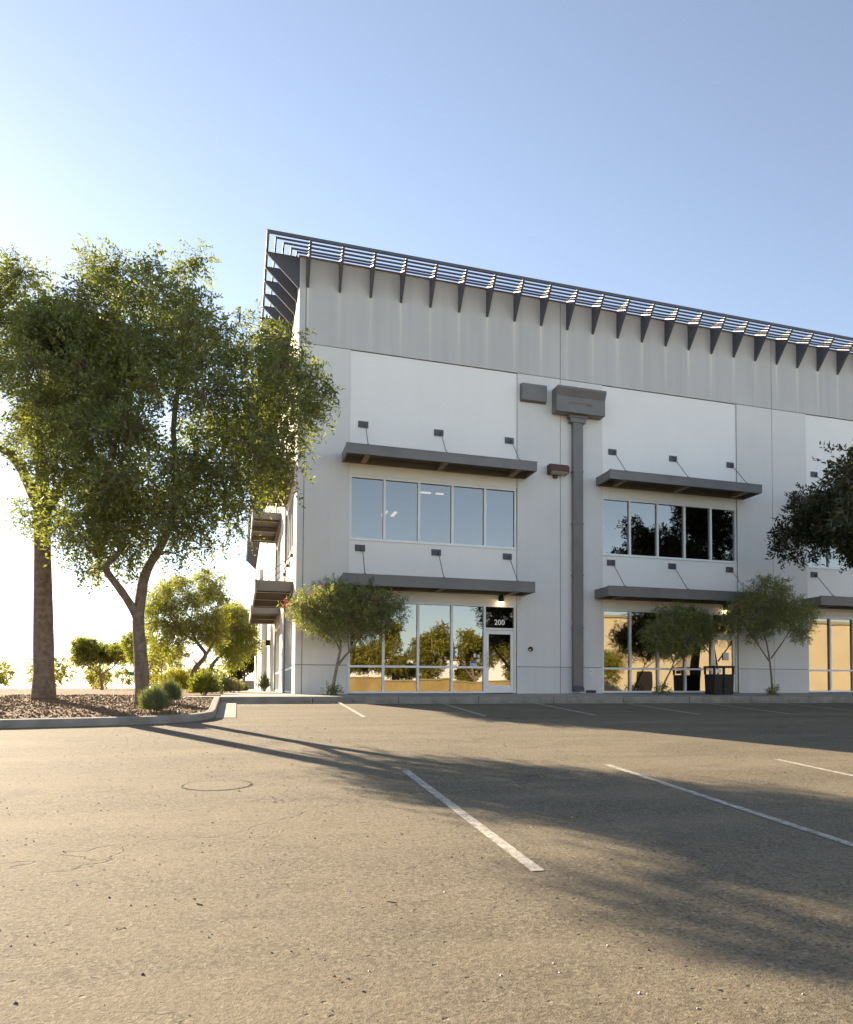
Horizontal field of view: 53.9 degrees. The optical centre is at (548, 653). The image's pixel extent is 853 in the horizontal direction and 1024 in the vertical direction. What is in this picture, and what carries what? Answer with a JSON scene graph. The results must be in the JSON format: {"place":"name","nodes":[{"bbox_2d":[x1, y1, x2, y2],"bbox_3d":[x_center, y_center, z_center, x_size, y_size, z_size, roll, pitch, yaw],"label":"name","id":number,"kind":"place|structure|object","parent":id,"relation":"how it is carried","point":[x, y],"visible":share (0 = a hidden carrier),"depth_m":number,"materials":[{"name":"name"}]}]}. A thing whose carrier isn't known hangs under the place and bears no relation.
{"place":"outdoors","nodes":[
{"label":"outdoors","id":0,"kind":"place"},
{"bbox_2d":[0,689,225,695],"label":"planter bed","id":1,"kind":"object","parent":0,"point":[73,691],"visible":0.49,"depth_m":39.63,"materials":[{"name":"stone"}]},
{"bbox_2d":[66,633,133,689],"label":"mesquite tree","id":2,"kind":"object","parent":1,"relation":"on","point":[85,651],"visible":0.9,"depth_m":76.56,"materials":[{"name":"green plant"}]},
{"bbox_2d":[116,625,185,669],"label":"mesquite tree","id":3,"kind":"object","parent":1,"relation":"on","point":[127,644],"visible":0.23,"depth_m":63.06,"materials":[{"name":"green plant"}]},
{"bbox_2d":[132,641,194,684],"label":"mesquite tree","id":4,"kind":"object","parent":1,"relation":"on","point":[171,659],"visible":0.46,"depth_m":51.98,"materials":[{"name":"green plant"}]},
{"bbox_2d":[156,662,189,689],"bbox_3d":[-18.078,1.147,40.047,1.984,1.534,2.296,1,-2,-21],"label":"green shrub","id":5,"kind":"object","parent":1,"relation":"on","point":[177,673],"visible":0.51,"depth_m":39.74,"materials":[{"name":"green plant"}]},
{"bbox_2d":[145,562,239,692],"bbox_3d":[-15.806,-1.107,36.068,4.916,5.851,3.539,0,-2,1],"label":"mesquite tree","id":6,"kind":"object","parent":1,"relation":"on","point":[206,628],"visible":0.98,"depth_m":35.43,"materials":[{"name":"green plant"}]},
{"bbox_2d":[186,669,223,694],"bbox_3d":[-10.671,0.869,25.617,1.144,0.916,1.228,1,-2,-21],"label":"green shrub","id":7,"kind":"object","parent":1,"relation":"on","point":[205,683],"visible":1,"depth_m":25.43,"materials":[{"name":"green plant"}]},
{"bbox_2d":[214,673,240,693],"bbox_3d":[-12.615,1.134,32.071,1.310,0.911,1.343,-1,-3,27],"label":"dry shrub","id":8,"kind":"object","parent":1,"relation":"on","point":[228,684],"visible":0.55,"depth_m":31.85,"materials":[{"name":"green plant"}]},
{"bbox_2d":[223,678,245,691],"bbox_3d":[-13.238,1.326,34.548,1.121,0.731,1.072,-2,-3,34],"label":"dry shrub","id":9,"kind":"object","parent":1,"relation":"on","point":[240,685],"visible":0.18,"depth_m":34.44,"materials":[{"name":"green plant"}]},
{"bbox_2d":[204,599,266,677],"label":"mesquite tree","id":10,"kind":"object","parent":1,"relation":"on","point":[244,632],"visible":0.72,"depth_m":45.26,"materials":[{"name":"green plant"}]},
{"bbox_2d":[185,696,219,697],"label":"path","id":11,"kind":"structure","parent":0,"point":[203,696],"depth_m":23.23,"materials":[{"name":"concrete"}]},
{"bbox_2d":[226,692,256,692],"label":"sidewalk","id":12,"kind":"structure","parent":0,"point":[241,692],"depth_m":33.58,"materials":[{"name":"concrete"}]},
{"bbox_2d":[224,693,274,693],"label":"sidewalk","id":13,"kind":"structure","parent":0,"point":[249,693],"depth_m":28.12,"materials":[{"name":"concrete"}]},
{"bbox_2d":[234,691,272,691],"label":"sidewalk","id":14,"kind":"structure","parent":0,"point":[254,691],"depth_m":41.67,"materials":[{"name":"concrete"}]},
{"bbox_2d":[220,694,293,696],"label":"sidewalk","id":15,"kind":"structure","parent":0,"point":[226,695],"depth_m":24.07,"materials":[{"name":"concrete"}]},
{"bbox_2d":[292,694,363,696],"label":"sidewalk","id":16,"kind":"structure","parent":0,"point":[312,695],"depth_m":24.67,"materials":[{"name":"concrete"}]},
{"bbox_2d":[276,572,411,694],"bbox_3d":[-6.123,-0.560,25.072,4.157,3.902,2.494,1,-2,-21],"label":"oleander tree","id":17,"kind":"object","parent":16,"relation":"on","point":[339,608],"visible":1,"depth_m":24.71,"materials":[{"name":"green plant"}]},
{"bbox_2d":[359,694,429,695],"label":"sidewalk","id":18,"kind":"structure","parent":0,"point":[394,695],"depth_m":25.38,"materials":[{"name":"concrete"}]},
{"bbox_2d":[0,688,852,1023],"bbox_3d":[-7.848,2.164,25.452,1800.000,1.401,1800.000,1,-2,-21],"label":"ground","id":19,"kind":"structure","parent":0,"point":[328,898],"depth_m":5.96,"materials":[{"name":"grey asphalt"}]},
{"bbox_2d":[0,694,212,718],"bbox_3d":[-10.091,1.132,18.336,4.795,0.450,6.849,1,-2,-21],"label":"gravel","id":20,"kind":"structure","parent":19,"relation":"on","point":[80,700],"depth_m":17.88,"materials":[{"name":"brown gravel"}]},
{"bbox_2d":[0,242,181,699],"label":"mesquite tree","id":21,"kind":"object","parent":20,"relation":"on","point":[43,686],"visible":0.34,"depth_m":19.17,"materials":[{"name":"green plant"}]},
{"bbox_2d":[136,679,174,712],"bbox_3d":[-8.089,0.896,16.942,0.776,0.764,0.728,-1,-3,27],"label":"sage shrub","id":22,"kind":"object","parent":20,"relation":"on","point":[152,697],"visible":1,"depth_m":16.80,"materials":[{"name":"green plant"}]},
{"bbox_2d":[155,677,186,702],"bbox_3d":[-9.014,0.845,19.636,0.762,0.722,0.759,-1,-3,28],"label":"sage shrub","id":23,"kind":"object","parent":20,"relation":"on","point":[172,687],"visible":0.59,"depth_m":19.52,"materials":[{"name":"green plant"}]},
{"bbox_2d":[0,233,344,705],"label":"mesquite tree","id":24,"kind":"object","parent":20,"relation":"on","point":[111,500],"visible":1,"depth_m":17.18,"materials":[{"name":"green plant"}]},
{"bbox_2d":[0,697,219,727],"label":"kerb","id":25,"kind":"structure","parent":19,"relation":"on","point":[210,712],"depth_m":15.66,"materials":[{"name":"concrete"}]},
{"bbox_2d":[0,651,239,688],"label":"tree line","id":26,"kind":"object","parent":19,"relation":"on","point":[92,677],"visible":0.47,"depth_m":103.88,"materials":[{"name":"green plant"}]},
{"bbox_2d":[181,780,252,790],"bbox_3d":[-3.728,1.476,9.280,0.750,0.037,0.750,1,-2,-21],"label":"utility cover","id":27,"kind":"object","parent":19,"relation":"on","point":[210,785],"visible":1,"depth_m":9.27,"materials":[{"name":"grey metal"}]},
{"bbox_2d":[215,702,235,717],"bbox_3d":[-7.870,1.401,20.192,0.410,0.365,5.220,1,-2,-21],"label":"gutter","id":28,"kind":"object","parent":19,"relation":"on","point":[230,710],"visible":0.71,"depth_m":19.63,"materials":[{"name":"concrete"}]},
{"bbox_2d":[241,681,253,688],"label":"boundary wall","id":29,"kind":"structure","parent":19,"relation":"on","point":[250,684],"depth_m":98.36,"materials":[{"name":"concrete"}]},
{"bbox_2d":[220,696,311,703],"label":"kerb","id":30,"kind":"structure","parent":19,"relation":"on","point":[269,699],"depth_m":23.05,"materials":[{"name":"concrete"}]},
{"bbox_2d":[337,702,365,716],"bbox_3d":[-5.094,1.407,21.147,0.100,0.252,5.150,1,-2,-21],"label":"parking line","id":31,"kind":"object","parent":19,"relation":"on","point":[354,711],"visible":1,"depth_m":20.71,"materials":[{"name":"white paint"}]},
{"bbox_2d":[312,696,397,703],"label":"kerb","id":32,"kind":"structure","parent":19,"relation":"on","point":[358,699],"depth_m":23.89,"materials":[{"name":"concrete"}]},
{"bbox_2d":[0,716,850,1023],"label":"grit","id":33,"kind":"object","parent":19,"relation":"on","point":[412,840],"visible":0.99,"depth_m":7.40,"materials":[{"name":"grey gravel"}]},
{"bbox_2d":[398,696,477,703],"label":"kerb","id":34,"kind":"structure","parent":19,"relation":"on","point":[430,699],"depth_m":24.73,"materials":[{"name":"concrete"}]},
{"bbox_2d":[437,702,485,715],"bbox_3d":[-2.408,1.463,22.157,0.100,0.252,5.150,1,-2,-21],"label":"parking line","id":35,"kind":"object","parent":19,"relation":"on","point":[462,709],"visible":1,"depth_m":21.72,"materials":[{"name":"white paint"}]},
{"bbox_2d":[403,770,543,870],"bbox_3d":[-0.962,1.539,8.315,0.100,0.247,5.050,1,-2,-21],"label":"parking line","id":36,"kind":"object","parent":19,"relation":"on","point":[527,862],"visible":1,"depth_m":7.35,"materials":[{"name":"white paint"}]},
{"bbox_2d":[478,696,552,703],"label":"kerb","id":37,"kind":"structure","parent":19,"relation":"on","point":[509,699],"depth_m":25.59,"materials":[{"name":"concrete"}]},
{"bbox_2d":[196,702,840,986],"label":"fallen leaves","id":38,"kind":"object","parent":19,"relation":"on","point":[570,817],"visible":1,"depth_m":9.94,"materials":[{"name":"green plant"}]},
{"bbox_2d":[243,229,852,693],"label":"office building","id":39,"kind":"structure","parent":19,"relation":"on","point":[517,491],"depth_m":28.70,"materials":[{"name":"paint"}]},
{"bbox_2d":[275,625,279,691],"bbox_3d":[-12.404,0.239,38.010,0.138,3.000,5.638,1,-2,-21],"label":"window","id":40,"kind":"structure","parent":39,"relation":"in","point":[278,629],"depth_m":38.54,"materials":[{"name":"glass"}]},
{"bbox_2d":[276,536,280,580],"bbox_3d":[-12.427,-4.222,38.183,0.188,2.113,5.638,1,-2,-21],"label":"window","id":41,"kind":"structure","parent":39,"relation":"in","point":[279,544],"depth_m":38.70,"materials":[{"name":"glass"}]},
{"bbox_2d":[284,606,292,692],"bbox_3d":[-9.285,-0.098,29.735,0.138,3.000,5.638,1,-2,-21],"label":"window","id":42,"kind":"structure","parent":39,"relation":"in","point":[288,628],"depth_m":30.24,"materials":[{"name":"glass"}]},
{"bbox_2d":[285,492,293,566],"bbox_3d":[-9.308,-4.558,29.908,0.188,2.113,5.638,1,-2,-21],"label":"window","id":43,"kind":"structure","parent":39,"relation":"in","point":[290,513],"depth_m":30.42,"materials":[{"name":"glass"}]},
{"bbox_2d":[347,600,515,692],"bbox_3d":[-3.753,-0.198,27.232,5.638,3.005,0.138,1,-2,-21],"label":"window","id":44,"kind":"structure","parent":39,"relation":"in","point":[439,642],"depth_m":27.19,"materials":[{"name":"clear glass"}]},
{"bbox_2d":[349,474,516,549],"bbox_3d":[-3.744,-4.661,27.390,5.638,2.113,0.188,1,-2,-21],"label":"window","id":45,"kind":"structure","parent":39,"relation":"in","point":[381,509],"depth_m":27.38,"materials":[{"name":"glass"}]},
{"bbox_2d":[486,630,513,692],"bbox_3d":[-1.650,0.265,27.982,1.000,2.118,0.153,1,-2,-21],"label":"door","id":46,"kind":"structure","parent":39,"relation":"in","point":[499,644],"depth_m":28.01,"materials":[{"name":"glass"}]},
{"bbox_2d":[602,497,736,563],"bbox_3d":[4.538,-4.534,30.507,5.638,2.113,0.188,1,-2,-21],"label":"window","id":47,"kind":"structure","parent":39,"relation":"in","point":[630,527],"depth_m":30.51,"materials":[{"name":"black glass"}]},
{"bbox_2d":[602,609,737,692],"bbox_3d":[4.529,-0.071,30.349,5.638,3.005,0.138,1,-2,-21],"label":"window","id":48,"kind":"structure","parent":39,"relation":"in","point":[627,668],"depth_m":29.91,"materials":[{"name":"glass"}]},
{"bbox_2d":[713,636,735,691],"bbox_3d":[6.632,0.392,31.099,1.000,2.118,0.153,1,-2,-21],"label":"door","id":49,"kind":"structure","parent":39,"relation":"in","point":[723,644],"depth_m":31.17,"materials":[{"name":"glass"}]},
{"bbox_2d":[807,544,852,570],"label":"window","id":50,"kind":"structure","parent":39,"relation":"in","point":[833,564],"depth_m":32.99,"materials":[{"name":"clear glass"}]},
{"bbox_2d":[808,616,852,691],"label":"window","id":51,"kind":"structure","parent":39,"relation":"in","point":[830,657],"depth_m":32.89,"materials":[{"name":"glass"}]},
{"bbox_2d":[530,702,593,714],"bbox_3d":[0.287,1.518,23.171,0.100,0.252,5.150,1,-2,-21],"label":"parking line","id":52,"kind":"object","parent":19,"relation":"on","point":[563,708],"visible":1,"depth_m":22.74,"materials":[{"name":"white paint"}]},
{"bbox_2d":[553,696,622,703],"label":"kerb","id":53,"kind":"structure","parent":19,"relation":"on","point":[587,699],"depth_m":26.44,"materials":[{"name":"concrete"}]},
{"bbox_2d":[623,696,688,702],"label":"kerb","id":54,"kind":"structure","parent":19,"relation":"on","point":[658,699],"depth_m":27.33,"materials":[{"name":"concrete"}]},
{"bbox_2d":[620,702,694,713],"bbox_3d":[3.095,1.576,24.227,0.100,0.252,5.150,1,-2,-21],"label":"parking line","id":55,"kind":"object","parent":19,"relation":"on","point":[659,708],"visible":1,"depth_m":23.83,"materials":[{"name":"white paint"}]},
{"bbox_2d":[689,696,750,702],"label":"kerb","id":56,"kind":"structure","parent":19,"relation":"on","point":[722,699],"depth_m":28.20,"materials":[{"name":"concrete"}]},
{"bbox_2d":[604,764,852,845],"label":"parking line","id":57,"kind":"object","parent":19,"relation":"on","point":[760,814],"visible":1,"depth_m":8.49,"materials":[{"name":"white paint"}]},
{"bbox_2d":[699,702,789,713],"bbox_3d":[5.790,1.632,25.241,0.100,0.252,5.150,1,-2,-21],"label":"parking line","id":58,"kind":"object","parent":19,"relation":"on","point":[741,707],"visible":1,"depth_m":24.88,"materials":[{"name":"white paint"}]},
{"bbox_2d":[750,696,808,702],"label":"kerb","id":59,"kind":"structure","parent":19,"relation":"on","point":[772,699],"depth_m":29.06,"materials":[{"name":"concrete"}]},
{"bbox_2d":[765,438,852,574],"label":"shade tree","id":60,"kind":"object","parent":19,"relation":"on","point":[809,527],"visible":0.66,"depth_m":26.20,"materials":[{"name":"green plant"}]},
{"bbox_2d":[775,759,852,775],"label":"parking line","id":61,"kind":"object","parent":19,"relation":"on","point":[815,767],"visible":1,"depth_m":11.83,"materials":[{"name":"white paint"}]},
{"bbox_2d":[809,696,852,702],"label":"kerb","id":62,"kind":"structure","parent":19,"relation":"on","point":[827,699],"depth_m":29.82,"materials":[{"name":"concrete"}]},
{"bbox_2d":[812,441,852,549],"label":"shade tree","id":63,"kind":"object","parent":19,"relation":"on","point":[836,475],"visible":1,"depth_m":16.83,"materials":[{"name":"green plant"}]},
{"bbox_2d":[0,0,852,687],"label":"sky","id":64,"kind":"structure","parent":0,"point":[698,154],"materials":[{"name":"blue"}]},
{"bbox_2d":[424,694,492,695],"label":"sidewalk","id":65,"kind":"structure","parent":0,"point":[458,695],"depth_m":26.03,"materials":[{"name":"concrete"}]},
{"bbox_2d":[485,694,551,695],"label":"sidewalk","id":66,"kind":"structure","parent":0,"point":[518,694],"depth_m":26.77,"materials":[{"name":"concrete"}]},
{"bbox_2d":[543,693,608,695],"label":"sidewalk","id":67,"kind":"structure","parent":0,"point":[570,694],"depth_m":27.69,"materials":[{"name":"concrete"}]},
{"bbox_2d":[590,693,662,695],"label":"sidewalk","id":68,"kind":"structure","parent":0,"point":[625,694],"depth_m":28.36,"materials":[{"name":"concrete"}]},
{"bbox_2d":[642,693,713,695],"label":"sidewalk","id":69,"kind":"structure","parent":0,"point":[680,694],"depth_m":28.96,"materials":[{"name":"concrete"}]},
{"bbox_2d":[636,599,720,694],"bbox_3d":[4.741,-0.216,29.280,3.588,3.536,2.218,1,-2,-21],"label":"oleander tree","id":70,"kind":"object","parent":69,"relation":"on","point":[682,634],"visible":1,"depth_m":28.86,"materials":[{"name":"green plant"}]},
{"bbox_2d":[692,693,762,695],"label":"sidewalk","id":71,"kind":"structure","parent":0,"point":[736,694],"depth_m":29.49,"materials":[{"name":"concrete"}]},
{"bbox_2d":[703,666,734,693],"bbox_3d":[6.164,0.951,29.711,0.870,1.020,0.725,1,-2,-21],"label":"litter bin","id":72,"kind":"object","parent":71,"relation":"on","point":[722,683],"visible":1,"depth_m":29.43,"materials":[{"name":"black plastic"}]},
{"bbox_2d":[740,693,809,695],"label":"sidewalk","id":73,"kind":"structure","parent":0,"point":[782,694],"depth_m":30.16,"materials":[{"name":"concrete"}]},
{"bbox_2d":[715,572,824,694],"bbox_3d":[8.100,-0.716,29.826,5.227,4.622,2.558,1,-2,-21],"label":"oleander tree","id":74,"kind":"object","parent":73,"relation":"on","point":[777,608],"visible":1,"depth_m":29.38,"materials":[{"name":"green plant"}]},
{"bbox_2d":[786,693,852,695],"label":"sidewalk","id":75,"kind":"structure","parent":0,"point":[819,694],"depth_m":31.00,"materials":[{"name":"concrete"}]},
{"bbox_2d":[830,693,852,694],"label":"sidewalk","id":76,"kind":"structure","parent":0,"point":[843,693],"depth_m":32.08,"materials":[{"name":"concrete"}]},
{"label":"sidewalk","id":77,"kind":"structure","parent":0,"visible":0},
{"bbox_2d":[256,671,269,690],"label":"shrub","id":78,"kind":"object","parent":77,"relation":"on","point":[263,683],"visible":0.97,"depth_m":44.48,"materials":[{"name":"green plant"}]},
{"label":"sidewalk","id":79,"kind":"structure","parent":0,"visible":0},
{"bbox_2d":[227,646,253,684],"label":"evergreen tree","id":80,"kind":"object","parent":79,"relation":"on","point":[248,670],"visible":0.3,"depth_m":91.50,"materials":[{"name":"green plant"}]}
]}

